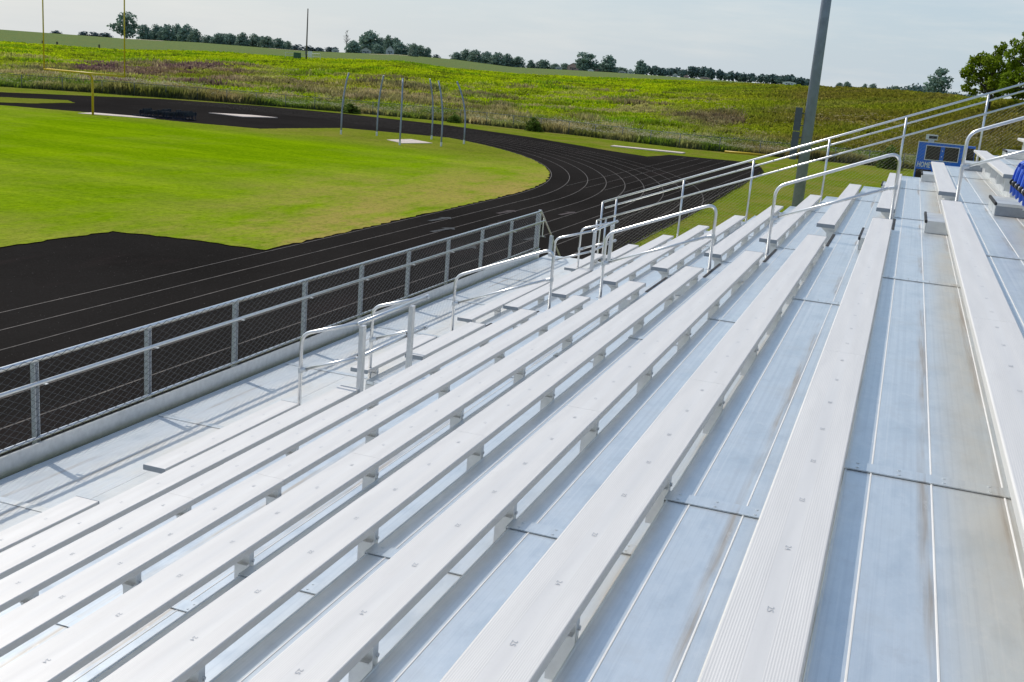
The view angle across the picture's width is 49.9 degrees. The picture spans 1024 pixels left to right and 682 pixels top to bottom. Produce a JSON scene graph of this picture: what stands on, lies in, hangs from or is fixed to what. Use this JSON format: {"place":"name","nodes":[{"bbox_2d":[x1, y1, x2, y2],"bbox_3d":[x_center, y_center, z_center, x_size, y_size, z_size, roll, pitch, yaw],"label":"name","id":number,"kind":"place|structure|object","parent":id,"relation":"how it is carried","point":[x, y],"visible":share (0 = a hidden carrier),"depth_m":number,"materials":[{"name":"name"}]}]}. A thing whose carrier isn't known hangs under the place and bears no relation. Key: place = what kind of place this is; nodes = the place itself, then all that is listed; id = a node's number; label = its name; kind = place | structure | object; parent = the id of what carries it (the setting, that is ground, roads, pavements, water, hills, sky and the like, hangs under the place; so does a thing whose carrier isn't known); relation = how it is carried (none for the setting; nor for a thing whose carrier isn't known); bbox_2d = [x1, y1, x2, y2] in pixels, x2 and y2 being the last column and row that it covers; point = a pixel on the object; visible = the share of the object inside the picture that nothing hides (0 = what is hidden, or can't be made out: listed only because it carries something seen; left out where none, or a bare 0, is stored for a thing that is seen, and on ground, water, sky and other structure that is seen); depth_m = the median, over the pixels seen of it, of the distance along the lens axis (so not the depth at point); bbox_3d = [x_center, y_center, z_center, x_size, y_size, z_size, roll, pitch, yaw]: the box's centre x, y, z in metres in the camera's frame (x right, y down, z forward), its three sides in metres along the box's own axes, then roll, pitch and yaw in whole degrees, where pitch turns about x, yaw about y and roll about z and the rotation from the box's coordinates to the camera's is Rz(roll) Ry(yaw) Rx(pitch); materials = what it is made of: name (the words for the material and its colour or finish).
{"place":"outdoors","nodes":[
{"label":"outdoors","id":0,"kind":"place"},
{"bbox_2d":[0,97,73,102],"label":"grass island","id":1,"kind":"structure","parent":0,"point":[16,100],"depth_m":93.44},
{"bbox_2d":[179,112,196,119],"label":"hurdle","id":2,"kind":"object","parent":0,"point":[187,114],"visible":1,"depth_m":85.57,"materials":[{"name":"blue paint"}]},
{"bbox_2d":[0,105,548,249],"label":"infield","id":3,"kind":"object","parent":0,"point":[64,173],"visible":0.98,"depth_m":51.42,"materials":[{"name":"plant"}]},
{"bbox_2d":[42,0,124,114],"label":"goalpost","id":4,"kind":"object","parent":3,"relation":"on","point":[90,74],"visible":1,"depth_m":81.34,"materials":[{"name":"metal"}]},
{"bbox_2d":[340,72,349,133],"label":"cage pole","id":5,"kind":"object","parent":3,"relation":"on","point":[343,102],"visible":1,"depth_m":83.37,"materials":[{"name":"metal"}]},
{"bbox_2d":[376,75,383,135],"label":"cage pole","id":6,"kind":"object","parent":3,"relation":"on","point":[378,106],"visible":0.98,"depth_m":84.91,"materials":[{"name":"metal"}]},
{"bbox_2d":[399,78,403,144],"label":"cage pole","id":7,"kind":"object","parent":3,"relation":"on","point":[401,112],"visible":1,"depth_m":77.60,"materials":[{"name":"metal"}]},
{"bbox_2d":[387,139,429,142],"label":"concrete pad","id":8,"kind":"object","parent":3,"relation":"on","point":[407,141],"visible":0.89,"depth_m":82.24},
{"bbox_2d":[429,79,433,138],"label":"cage pole","id":9,"kind":"object","parent":3,"relation":"on","point":[432,109],"visible":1,"depth_m":86.11,"materials":[{"name":"metal"}]},
{"bbox_2d":[438,81,442,145],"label":"cage pole","id":10,"kind":"object","parent":3,"relation":"on","point":[442,113],"visible":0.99,"depth_m":79.56,"materials":[{"name":"metal"}]},
{"bbox_2d":[456,81,465,143],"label":"cage pole","id":11,"kind":"object","parent":3,"relation":"on","point":[464,112],"visible":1,"depth_m":84.03,"materials":[{"name":"metal"}]},
{"bbox_2d":[0,92,772,479],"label":"track","id":12,"kind":"structure","parent":0,"point":[56,294],"depth_m":30.63,"materials":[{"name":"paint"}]},
{"bbox_2d":[79,112,155,118],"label":"concrete pad","id":13,"kind":"object","parent":12,"relation":"on","point":[116,115],"visible":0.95,"depth_m":83.72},
{"bbox_2d":[212,113,277,117],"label":"concrete pad","id":14,"kind":"object","parent":12,"relation":"on","point":[242,115],"visible":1,"depth_m":96.47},
{"bbox_2d":[0,29,1021,261],"bbox_3d":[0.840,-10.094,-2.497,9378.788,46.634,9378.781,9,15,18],"label":"ground","id":15,"kind":"structure","parent":0,"point":[142,44],"depth_m":104.80,"materials":[{"name":"plant"}]},
{"bbox_2d":[106,11,140,38],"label":"tree","id":16,"kind":"object","parent":15,"relation":"on","point":[130,29],"visible":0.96,"depth_m":1077.39,"materials":[{"name":"green plant"}]},
{"bbox_2d":[136,24,153,39],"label":"tree","id":17,"kind":"object","parent":15,"relation":"on","point":[145,33],"visible":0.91,"depth_m":1135.88,"materials":[{"name":"green plant"}]},
{"bbox_2d":[151,24,160,39],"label":"tree","id":18,"kind":"object","parent":15,"relation":"on","point":[155,29],"visible":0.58,"depth_m":1154.80,"materials":[{"name":"green plant"}]},
{"bbox_2d":[156,24,175,40],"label":"tree","id":19,"kind":"object","parent":15,"relation":"on","point":[166,33],"visible":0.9,"depth_m":1142.23,"materials":[{"name":"green plant"}]},
{"bbox_2d":[175,23,192,41],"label":"tree","id":20,"kind":"object","parent":15,"relation":"on","point":[185,31],"visible":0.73,"depth_m":1129.73,"materials":[{"name":"green plant"}]},
{"bbox_2d":[186,28,204,42],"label":"tree","id":21,"kind":"object","parent":15,"relation":"on","point":[193,36],"visible":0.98,"depth_m":1117.55,"materials":[{"name":"green plant"}]},
{"bbox_2d":[209,33,228,44],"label":"tree","id":22,"kind":"object","parent":15,"relation":"on","point":[217,38],"visible":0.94,"depth_m":1189.43,"materials":[{"name":"green plant"}]},
{"bbox_2d":[225,33,236,44],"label":"tree","id":23,"kind":"object","parent":15,"relation":"on","point":[230,37],"visible":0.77,"depth_m":1210.73,"materials":[{"name":"green plant"}]},
{"bbox_2d":[234,32,251,45],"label":"tree","id":24,"kind":"object","parent":15,"relation":"on","point":[242,39],"visible":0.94,"depth_m":1180.10,"materials":[{"name":"green plant"}]},
{"bbox_2d":[249,33,261,46],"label":"tree","id":25,"kind":"object","parent":15,"relation":"on","point":[254,39],"visible":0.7,"depth_m":1198.30,"materials":[{"name":"green plant"}]},
{"bbox_2d":[257,36,275,47],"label":"tree","id":26,"kind":"object","parent":15,"relation":"on","point":[266,42],"visible":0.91,"depth_m":1185.67,"materials":[{"name":"green plant"}]},
{"bbox_2d":[273,38,287,48],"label":"tree","id":27,"kind":"object","parent":15,"relation":"on","point":[278,43],"visible":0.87,"depth_m":1205.88,"materials":[{"name":"green plant"}]},
{"bbox_2d":[305,9,307,58],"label":"utility pole","id":28,"kind":"object","parent":15,"relation":"on","point":[306,36],"visible":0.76,"depth_m":270.32,"materials":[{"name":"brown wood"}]},
{"bbox_2d":[340,103,360,113],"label":"bush","id":29,"kind":"object","parent":15,"relation":"on","point":[351,108],"visible":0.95,"depth_m":116.02,"materials":[{"name":"green plant"}]},
{"bbox_2d":[344,40,361,52],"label":"tree","id":30,"kind":"object","parent":15,"relation":"on","point":[353,46],"visible":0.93,"depth_m":952.43,"materials":[{"name":"green plant"}]},
{"bbox_2d":[358,29,383,53],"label":"tree","id":31,"kind":"object","parent":15,"relation":"on","point":[367,39],"visible":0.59,"depth_m":1027.71,"materials":[{"name":"green plant"}]},
{"bbox_2d":[371,44,385,53],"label":"tree","id":32,"kind":"object","parent":15,"relation":"on","point":[377,48],"visible":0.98,"depth_m":931.00,"materials":[{"name":"green plant"}]},
{"bbox_2d":[383,35,392,52],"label":"tree","id":33,"kind":"object","parent":15,"relation":"on","point":[388,41],"visible":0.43,"depth_m":1017.29,"materials":[{"name":"green plant"}]},
{"bbox_2d":[392,41,406,54],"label":"tree","id":34,"kind":"object","parent":15,"relation":"on","point":[399,48],"visible":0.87,"depth_m":967.08,"materials":[{"name":"green plant"}]},
{"bbox_2d":[407,43,418,56],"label":"tree","id":35,"kind":"object","parent":15,"relation":"on","point":[413,50],"visible":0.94,"depth_m":761.24,"materials":[{"name":"green plant"}]},
{"bbox_2d":[417,45,426,56],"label":"tree","id":36,"kind":"object","parent":15,"relation":"on","point":[421,49],"visible":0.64,"depth_m":969.43,"materials":[{"name":"green plant"}]},
{"bbox_2d":[447,113,460,122],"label":"bush","id":37,"kind":"object","parent":15,"relation":"on","point":[454,118],"visible":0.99,"depth_m":114.50,"materials":[{"name":"green plant"}]},
{"bbox_2d":[449,52,462,59],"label":"tree","id":38,"kind":"object","parent":15,"relation":"on","point":[456,55],"visible":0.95,"depth_m":1128.88,"materials":[{"name":"green plant"}]},
{"bbox_2d":[460,49,469,60],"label":"tree","id":39,"kind":"object","parent":15,"relation":"on","point":[464,53],"visible":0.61,"depth_m":1145.09,"materials":[{"name":"green plant"}]},
{"bbox_2d":[466,49,484,62],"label":"tree","id":40,"kind":"object","parent":15,"relation":"on","point":[475,56],"visible":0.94,"depth_m":1128.21,"materials":[{"name":"green plant"}]},
{"bbox_2d":[482,51,491,63],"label":"tree","id":41,"kind":"object","parent":15,"relation":"on","point":[487,54],"visible":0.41,"depth_m":1145.49,"materials":[{"name":"green plant"}]},
{"bbox_2d":[0,73,979,167],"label":"field fence","id":42,"kind":"object","parent":15,"relation":"on","point":[513,116],"visible":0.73,"depth_m":112.92,"materials":[{"name":"grey"}]},
{"bbox_2d":[486,52,505,65],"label":"tree","id":43,"kind":"object","parent":15,"relation":"on","point":[495,58],"visible":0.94,"depth_m":1129.80,"materials":[{"name":"green plant"}]},
{"bbox_2d":[501,53,514,66],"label":"tree","id":44,"kind":"object","parent":15,"relation":"on","point":[508,58],"visible":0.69,"depth_m":1147.71,"materials":[{"name":"green plant"}]},
{"bbox_2d":[0,143,1023,681],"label":"bleacher stand","id":45,"kind":"object","parent":15,"relation":"on","point":[922,579],"visible":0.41,"depth_m":5.71,"materials":[{"name":"metal"}]},
{"bbox_2d":[0,496,98,552],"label":"bleacher bench","id":46,"kind":"object","parent":45,"relation":"on","point":[22,531],"visible":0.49,"depth_m":8.90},
{"bbox_2d":[0,385,358,579],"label":"bleacher bench","id":47,"kind":"object","parent":45,"relation":"on","point":[23,554],"visible":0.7,"depth_m":8.99,"materials":[{"name":"metal"}]},
{"bbox_2d":[143,400,299,473],"bbox_3d":[-2.926,1.072,11.372,0.243,0.302,2.422,9,15,18],"label":"bleacher bench","id":48,"kind":"object","parent":45,"relation":"on","point":[179,456],"visible":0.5,"depth_m":11.12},
{"bbox_2d":[0,309,536,611],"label":"bleacher bench","id":49,"kind":"object","parent":45,"relation":"on","point":[26,584],"visible":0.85,"depth_m":8.43,"materials":[{"name":"metal"}]},
{"bbox_2d":[0,210,544,478],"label":"chain link fence","id":50,"kind":"object","parent":45,"relation":"attached to","point":[38,451],"visible":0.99,"depth_m":14.00,"materials":[{"name":"metal"}]},
{"bbox_2d":[0,295,589,656],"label":"bleacher bench","id":51,"kind":"object","parent":45,"relation":"on","point":[126,566],"visible":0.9,"depth_m":7.32,"materials":[{"name":"metal"}]},
{"bbox_2d":[0,281,645,681],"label":"bleacher bench","id":52,"kind":"object","parent":45,"relation":"on","point":[66,653],"visible":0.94,"depth_m":6.24,"materials":[{"name":"metal"}]},
{"bbox_2d":[298,294,429,404],"bbox_3d":[-1.732,0.273,13.061,0.826,1.485,1.878,9,15,18],"label":"bay guard rail","id":53,"kind":"object","parent":45,"relation":"on","point":[411,331],"visible":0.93,"depth_m":12.43,"materials":[{"name":"metal"}]},
{"bbox_2d":[350,334,436,377],"bbox_3d":[-1.583,0.280,15.029,0.243,0.302,2.192,9,15,18],"label":"bleacher bench","id":54,"kind":"object","parent":45,"relation":"on","point":[387,357],"visible":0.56,"depth_m":14.76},
{"bbox_2d":[100,266,703,681],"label":"bleacher bench","id":55,"kind":"object","parent":45,"relation":"on","point":[192,646],"visible":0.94,"depth_m":5.68,"materials":[{"name":"metal"}]},
{"bbox_2d":[405,322,485,359],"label":"bleacher bench","id":56,"kind":"object","parent":45,"relation":"on","point":[428,349],"visible":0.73,"depth_m":14.54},
{"bbox_2d":[450,249,554,331],"bbox_3d":[-0.161,-0.670,16.203,1.564,1.541,0.120,9,15,18],"label":"aisle handrail","id":57,"kind":"object","parent":45,"relation":"on","point":[455,303],"visible":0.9,"depth_m":16.10,"materials":[{"name":"metal"}]},
{"bbox_2d":[457,278,549,322],"bbox_3d":[-0.043,-0.628,19.224,0.243,0.302,4.212,9,15,18],"label":"bleacher bench","id":58,"kind":"object","parent":45,"relation":"on","point":[495,306],"visible":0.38,"depth_m":18.49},
{"bbox_2d":[248,250,763,681],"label":"bleacher bench","id":59,"kind":"object","parent":45,"relation":"on","point":[339,641],"visible":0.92,"depth_m":5.04,"materials":[{"name":"metal"}]},
{"bbox_2d":[503,268,590,312],"bbox_3d":[0.679,-0.806,18.920,0.243,0.302,4.212,9,15,18],"label":"bleacher bench","id":60,"kind":"object","parent":45,"relation":"on","point":[540,294],"visible":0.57,"depth_m":18.30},
{"bbox_2d":[564,253,602,271],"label":"bleacher bench","id":61,"kind":"object","parent":45,"relation":"on","point":[584,262],"visible":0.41,"depth_m":23.31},
{"bbox_2d":[553,220,618,272],"bbox_3d":[1.437,-1.595,21.690,0.826,1.485,1.878,9,15,18],"label":"bay guard rail","id":62,"kind":"object","parent":45,"relation":"on","point":[594,244],"visible":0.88,"depth_m":21.07,"materials":[{"name":"metal"}]},
{"bbox_2d":[552,235,673,300],"bbox_3d":[2.044,-1.365,20.369,0.243,0.302,8.022,9,15,18],"label":"bleacher bench","id":63,"kind":"object","parent":45,"relation":"on","point":[571,288],"visible":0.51,"depth_m":18.85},
{"bbox_2d":[601,244,638,260],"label":"bleacher bench","id":64,"kind":"object","parent":45,"relation":"on","point":[622,251],"visible":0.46,"depth_m":23.25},
{"bbox_2d":[440,234,826,681],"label":"bleacher bench","id":65,"kind":"object","parent":45,"relation":"on","point":[529,632],"visible":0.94,"depth_m":4.41,"materials":[{"name":"metal"}]},
{"bbox_2d":[603,225,708,291],"bbox_3d":[2.766,-1.543,20.065,0.243,0.302,8.022,9,15,18],"label":"bleacher bench","id":66,"kind":"object","parent":45,"relation":"on","point":[614,279],"visible":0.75,"depth_m":18.59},
{"bbox_2d":[596,204,716,299],"bbox_3d":[2.004,-1.206,15.292,1.564,1.541,0.120,9,15,18],"label":"aisle handrail","id":67,"kind":"object","parent":45,"relation":"on","point":[708,269],"visible":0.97,"depth_m":15.19,"materials":[{"name":"metal"}]},
{"bbox_2d":[651,215,745,279],"bbox_3d":[3.488,-1.722,19.761,0.243,0.302,8.022,9,15,18],"label":"bleacher bench","id":68,"kind":"object","parent":45,"relation":"on","point":[663,267],"visible":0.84,"depth_m":18.22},
{"bbox_2d":[704,205,783,266],"bbox_3d":[4.210,-1.901,19.457,0.243,0.302,8.022,9,15,18],"label":"bleacher bench","id":69,"kind":"object","parent":45,"relation":"on","point":[729,243],"visible":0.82,"depth_m":18.14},
{"bbox_2d":[759,194,821,253],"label":"bleacher bench","id":70,"kind":"object","parent":45,"relation":"on","point":[783,227],"visible":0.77,"depth_m":17.71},
{"bbox_2d":[697,217,892,681],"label":"bleacher bench","id":71,"kind":"object","parent":45,"relation":"on","point":[763,630],"visible":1,"depth_m":3.76,"materials":[{"name":"metal"}]},
{"bbox_2d":[595,83,1023,261],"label":"end guard rail","id":72,"kind":"object","parent":45,"relation":"on","point":[827,157],"visible":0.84,"depth_m":24.01,"materials":[{"name":"metal"}]},
{"bbox_2d":[764,153,900,257],"bbox_3d":[4.169,-1.743,14.381,1.564,1.541,0.120,9,15,18],"label":"aisle handrail","id":73,"kind":"object","parent":45,"relation":"on","point":[894,188],"visible":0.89,"depth_m":14.29,"materials":[{"name":"metal"}]},
{"bbox_2d":[816,184,861,244],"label":"bleacher bench","id":74,"kind":"object","parent":45,"relation":"on","point":[830,220],"visible":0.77,"depth_m":16.96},
{"bbox_2d":[876,173,901,218],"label":"bleacher bench","id":75,"kind":"object","parent":45,"relation":"on","point":[884,205],"visible":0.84,"depth_m":16.39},
{"bbox_2d":[931,161,955,200],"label":"bleacher bench","id":76,"kind":"object","parent":45,"relation":"on","point":[946,189],"visible":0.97,"depth_m":16.44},
{"bbox_2d":[940,199,1023,550],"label":"bleacher bench","id":77,"kind":"object","parent":45,"relation":"on","point":[998,338],"visible":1,"depth_m":5.40,"materials":[{"name":"metal"}]},
{"bbox_2d":[955,116,1023,200],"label":"aisle handrail","id":78,"kind":"object","parent":45,"relation":"on","point":[963,166],"visible":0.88,"depth_m":13.63,"materials":[{"name":"metal"}]},
{"bbox_2d":[974,150,1014,197],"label":"bleacher bench","id":79,"kind":"object","parent":45,"relation":"on","point":[1003,170],"visible":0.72,"depth_m":16.85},
{"bbox_2d":[0,41,1023,168],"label":"meadow growth","id":80,"kind":"object","parent":15,"relation":"on","point":[213,70],"visible":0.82,"depth_m":145.65,"materials":[{"name":"plant"}]},
{"bbox_2d":[507,56,525,67],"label":"tree","id":81,"kind":"object","parent":15,"relation":"on","point":[517,61],"visible":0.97,"depth_m":1147.32,"materials":[{"name":"green plant"}]},
{"bbox_2d":[524,117,543,131],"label":"bush","id":82,"kind":"object","parent":15,"relation":"on","point":[532,124],"visible":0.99,"depth_m":110.55,"materials":[{"name":"green plant"}]},
{"bbox_2d":[534,59,552,68],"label":"tree","id":83,"kind":"object","parent":15,"relation":"on","point":[542,64],"visible":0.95,"depth_m":1148.37,"materials":[{"name":"green plant"}]},
{"bbox_2d":[542,211,559,255],"bbox_3d":[1.083,-1.971,27.330,0.282,2.747,2.334,9,15,18],"label":"stair handrail","id":84,"kind":"object","parent":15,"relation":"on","point":[551,240],"visible":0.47,"depth_m":26.36,"materials":[{"name":"metal"}]},
{"bbox_2d":[575,52,598,70],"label":"tree","id":85,"kind":"object","parent":15,"relation":"on","point":[585,63],"visible":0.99,"depth_m":1110.47,"materials":[{"name":"green plant"}]},
{"bbox_2d":[598,55,618,72],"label":"tree","id":86,"kind":"object","parent":15,"relation":"on","point":[608,65],"visible":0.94,"depth_m":1108.96,"materials":[{"name":"green plant"}]},
{"bbox_2d":[632,59,647,74],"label":"tree","id":87,"kind":"object","parent":15,"relation":"on","point":[640,66],"visible":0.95,"depth_m":1107.74,"materials":[{"name":"green plant"}]},
{"bbox_2d":[610,145,684,153],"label":"concrete pad","id":88,"kind":"object","parent":15,"relation":"on","point":[647,149],"visible":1,"depth_m":96.28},
{"bbox_2d":[606,172,765,253],"bbox_3d":[7.325,-5.396,48.890,1.237,0.072,71.026,9,15,18],"label":"turf fringe","id":89,"kind":"object","parent":15,"relation":"on","point":[693,213],"visible":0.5,"depth_m":51.20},
{"bbox_2d":[643,65,809,85],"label":"woodland","id":90,"kind":"object","parent":15,"relation":"on","point":[702,71],"visible":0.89,"depth_m":1502.47,"materials":[{"name":"green plant"}]},
{"bbox_2d":[725,151,771,156],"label":"yellow pipe","id":91,"kind":"object","parent":15,"relation":"on","point":[747,153],"visible":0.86,"depth_m":101.34,"materials":[{"name":"metal"}]},
{"bbox_2d":[789,0,831,206],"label":"light pole","id":92,"kind":"object","parent":15,"relation":"on","point":[814,83],"visible":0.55,"depth_m":45.40,"materials":[{"name":"metal"}]},
{"bbox_2d":[875,145,902,169],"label":"bush","id":93,"kind":"object","parent":15,"relation":"on","point":[890,161],"visible":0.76,"depth_m":97.76,"materials":[{"name":"green plant"}]},
{"bbox_2d":[886,83,974,96],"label":"woodland","id":94,"kind":"object","parent":15,"relation":"on","point":[917,88],"visible":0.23,"depth_m":977.02,"materials":[{"name":"green plant"}]},
{"bbox_2d":[923,67,953,92],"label":"tree","id":95,"kind":"object","parent":15,"relation":"on","point":[933,84],"visible":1,"depth_m":208.94,"materials":[{"name":"green plant"}]},
{"bbox_2d":[913,134,975,177],"bbox_3d":[15.486,-5.019,40.146,1.942,4.840,0.466,9,15,18],"label":"scoreboard","id":96,"kind":"object","parent":15,"relation":"on","point":[955,160],"visible":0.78,"depth_m":39.59,"materials":[{"name":"blue paint"}]},
{"bbox_2d":[925,146,940,159],"bbox_3d":[15.154,-6.768,39.645,0.475,0.480,0.011,9,15,18],"label":"clock window","id":97,"kind":"structure","parent":96,"relation":"in","point":[931,155],"depth_m":39.64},
{"bbox_2d":[943,147,958,161],"bbox_3d":[15.731,-6.672,39.454,0.475,0.480,0.011,9,15,18],"label":"clock window","id":98,"kind":"structure","parent":96,"relation":"in","point":[954,151],"depth_m":39.45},
{"bbox_2d":[966,148,973,160],"bbox_3d":[16.365,-6.592,39.403,0.280,0.580,0.010,9,15,18],"label":"side window","id":99,"kind":"structure","parent":96,"relation":"in","point":[969,156],"depth_m":39.38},
{"bbox_2d":[959,41,1017,109],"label":"broadleaf tree","id":100,"kind":"object","parent":15,"relation":"on","point":[992,63],"visible":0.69,"depth_m":134.25,"materials":[{"name":"green plant"}]},
{"bbox_2d":[997,31,1023,101],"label":"broadleaf tree","id":101,"kind":"object","parent":15,"relation":"on","point":[1016,65],"visible":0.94,"depth_m":125.98,"materials":[{"name":"green plant"}]},
{"bbox_2d":[0,0,1023,99],"label":"sky","id":102,"kind":"structure","parent":0,"point":[885,43],"materials":[{"name":"white"}]},
{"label":"bleacher bench","id":103,"kind":"object","parent":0,"visible":0},
{"bbox_2d":[1009,161,1023,194],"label":"folded chair","id":104,"kind":"object","parent":103,"relation":"on","point":[1017,169],"visible":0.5,"depth_m":12.96,"materials":[{"name":"blue plastic"}]},
{"bbox_2d":[1012,164,1023,198],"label":"folded chair","id":105,"kind":"object","parent":103,"relation":"on","point":[1019,174],"visible":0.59,"depth_m":12.57,"materials":[{"name":"blue plastic"}]},
{"bbox_2d":[1015,171,1023,201],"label":"folded chair","id":106,"kind":"object","parent":103,"relation":"on","point":[1021,181],"visible":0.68,"depth_m":12.18,"materials":[{"name":"blue plastic"}]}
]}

